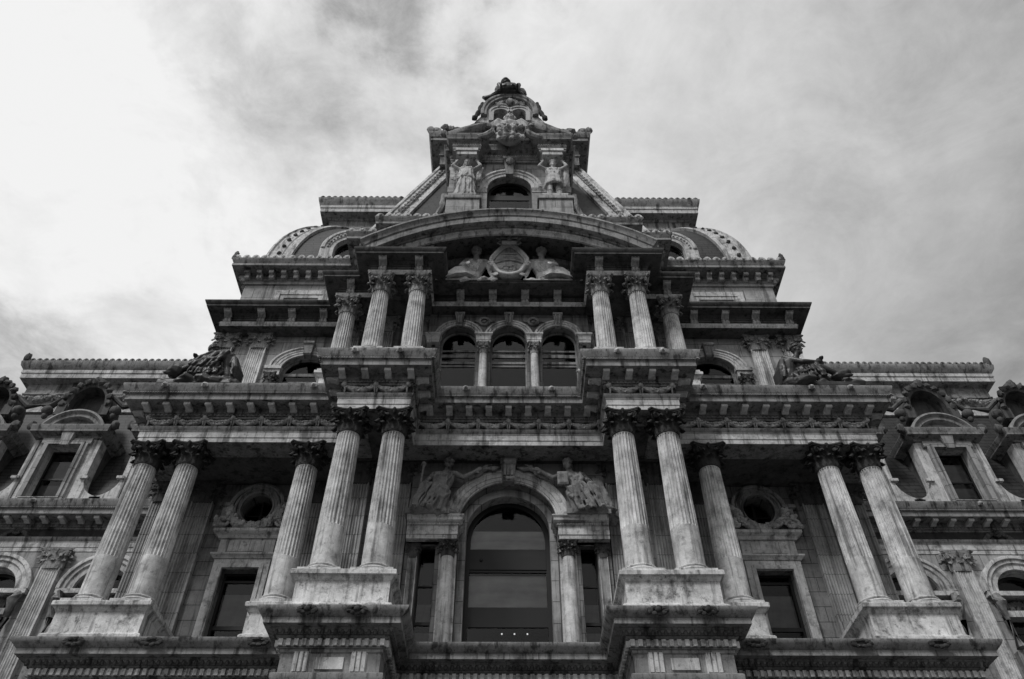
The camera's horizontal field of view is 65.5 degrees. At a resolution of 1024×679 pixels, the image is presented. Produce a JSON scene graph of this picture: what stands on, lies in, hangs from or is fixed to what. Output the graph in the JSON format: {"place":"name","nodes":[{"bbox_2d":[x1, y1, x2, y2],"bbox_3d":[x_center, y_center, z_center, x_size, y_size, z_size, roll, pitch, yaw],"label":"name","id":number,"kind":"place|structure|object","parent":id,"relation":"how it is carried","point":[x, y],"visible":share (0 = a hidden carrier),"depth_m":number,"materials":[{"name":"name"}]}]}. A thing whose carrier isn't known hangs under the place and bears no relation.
{"place":"outdoors","nodes":[
{"label":"outdoors","id":0,"kind":"place"},
{"bbox_2d":[0,0,1023,397],"label":"sky","id":1,"kind":"structure","parent":0,"point":[876,147],"materials":[{"name":"grey"}]},
{"label":"ground","id":2,"kind":"structure","parent":0,"visible":0},
{"bbox_2d":[0,94,1023,678],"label":"civic building","id":3,"kind":"structure","parent":2,"relation":"on","point":[252,526],"depth_m":33.05,"materials":[{"name":"stone"}]},
{"bbox_2d":[156,343,242,382],"bbox_3d":[-13.393,1.331,34.666,3.795,2.598,1.542,0,-46,0],"label":"statue","id":4,"kind":"object","parent":3,"relation":"on","point":[214,364],"visible":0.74,"depth_m":34.08,"materials":[{"name":"grey stone"}]},
{"bbox_2d":[279,360,320,382],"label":"window","id":5,"kind":"structure","parent":3,"relation":"in","point":[304,373],"depth_m":40.73,"materials":[{"name":"glass"}]},
{"bbox_2d":[413,549,434,641],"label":"window","id":6,"kind":"structure","parent":3,"relation":"in","point":[422,610],"depth_m":30.84,"materials":[{"name":"black glass"}]},
{"bbox_2d":[405,457,499,522],"bbox_3d":[-2.330,5.956,31.995,3.670,2.960,1.628,0,-46,0],"label":"statue","id":7,"kind":"object","parent":3,"relation":"on","point":[432,494],"visible":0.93,"depth_m":31.20,"materials":[{"name":"stone"}]},
{"bbox_2d":[439,333,476,385],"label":"window","id":8,"kind":"structure","parent":3,"relation":"in","point":[457,366],"depth_m":38.99,"materials":[{"name":"glass"}]},
{"bbox_2d":[449,159,483,193],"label":"statue","id":9,"kind":"object","parent":3,"relation":"on","point":[465,181],"visible":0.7,"depth_m":47.63,"materials":[{"name":"stone"}]},
{"bbox_2d":[435,246,497,281],"bbox_3d":[-2.459,-3.730,40.177,3.574,2.882,1.638,0,-46,0],"label":"statue","id":10,"kind":"object","parent":3,"relation":"on","point":[475,267],"visible":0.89,"depth_m":39.38,"materials":[{"name":"stone"}]},
{"bbox_2d":[482,77,526,100],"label":"statue","id":11,"kind":"object","parent":3,"relation":"on","point":[505,85],"visible":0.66,"depth_m":59.13,"materials":[{"name":"grey stone"}]},
{"bbox_2d":[453,503,561,641],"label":"great window","id":12,"kind":"structure","parent":3,"relation":"in","point":[508,597],"depth_m":30.92,"materials":[{"name":"black glass"}]},
{"bbox_2d":[490,333,526,385],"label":"window","id":13,"kind":"structure","parent":3,"relation":"in","point":[508,360],"depth_m":39.05,"materials":[{"name":"glass"}]},
{"bbox_2d":[487,241,530,279],"bbox_3d":[-0.144,-3.952,40.095,2.192,2.701,0.580,0,-46,0],"label":"shield","id":14,"kind":"object","parent":3,"relation":"attached to","point":[508,262],"visible":0.96,"depth_m":39.81,"materials":[{"name":"stone"}]},
{"bbox_2d":[496,235,521,244],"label":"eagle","id":15,"kind":"object","parent":14,"relation":"on","point":[508,241],"visible":0.95,"depth_m":40.40,"materials":[{"name":"stone"}]},
{"bbox_2d":[490,113,528,146],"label":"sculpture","id":16,"kind":"object","parent":3,"relation":"attached to","point":[508,127],"visible":1,"depth_m":50.28,"materials":[{"name":"stone"}]},
{"bbox_2d":[519,246,582,280],"bbox_3d":[2.063,-3.733,40.173,3.404,2.879,1.576,0,-46,0],"label":"statue","id":17,"kind":"object","parent":3,"relation":"on","point":[541,267],"visible":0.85,"depth_m":39.48,"materials":[{"name":"stone"}]},
{"bbox_2d":[538,159,568,194],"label":"statue","id":18,"kind":"object","parent":3,"relation":"on","point":[554,183],"visible":0.78,"depth_m":47.61,"materials":[{"name":"stone"}]},
{"bbox_2d":[541,333,577,386],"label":"window","id":19,"kind":"structure","parent":3,"relation":"in","point":[559,362],"depth_m":38.98,"materials":[{"name":"glass"}]},
{"bbox_2d":[517,457,619,526],"bbox_3d":[2.281,5.989,32.011,4.182,2.982,1.646,0,-46,0],"label":"statue","id":20,"kind":"object","parent":3,"relation":"on","point":[591,496],"visible":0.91,"depth_m":31.28,"materials":[{"name":"stone"}]},
{"bbox_2d":[580,550,601,641],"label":"window","id":21,"kind":"structure","parent":3,"relation":"in","point":[593,619],"depth_m":30.84,"materials":[{"name":"black glass"}]},
{"bbox_2d":[696,361,736,384],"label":"window","id":22,"kind":"structure","parent":3,"relation":"in","point":[712,375],"depth_m":40.84,"materials":[{"name":"glass"}]},
{"bbox_2d":[773,343,865,384],"bbox_3d":[13.188,1.405,34.914,3.747,2.906,1.640,6,-46,-6],"label":"statue","id":23,"kind":"object","parent":3,"relation":"on","point":[795,369],"visible":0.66,"depth_m":34.24,"materials":[{"name":"grey stone"}]}
]}

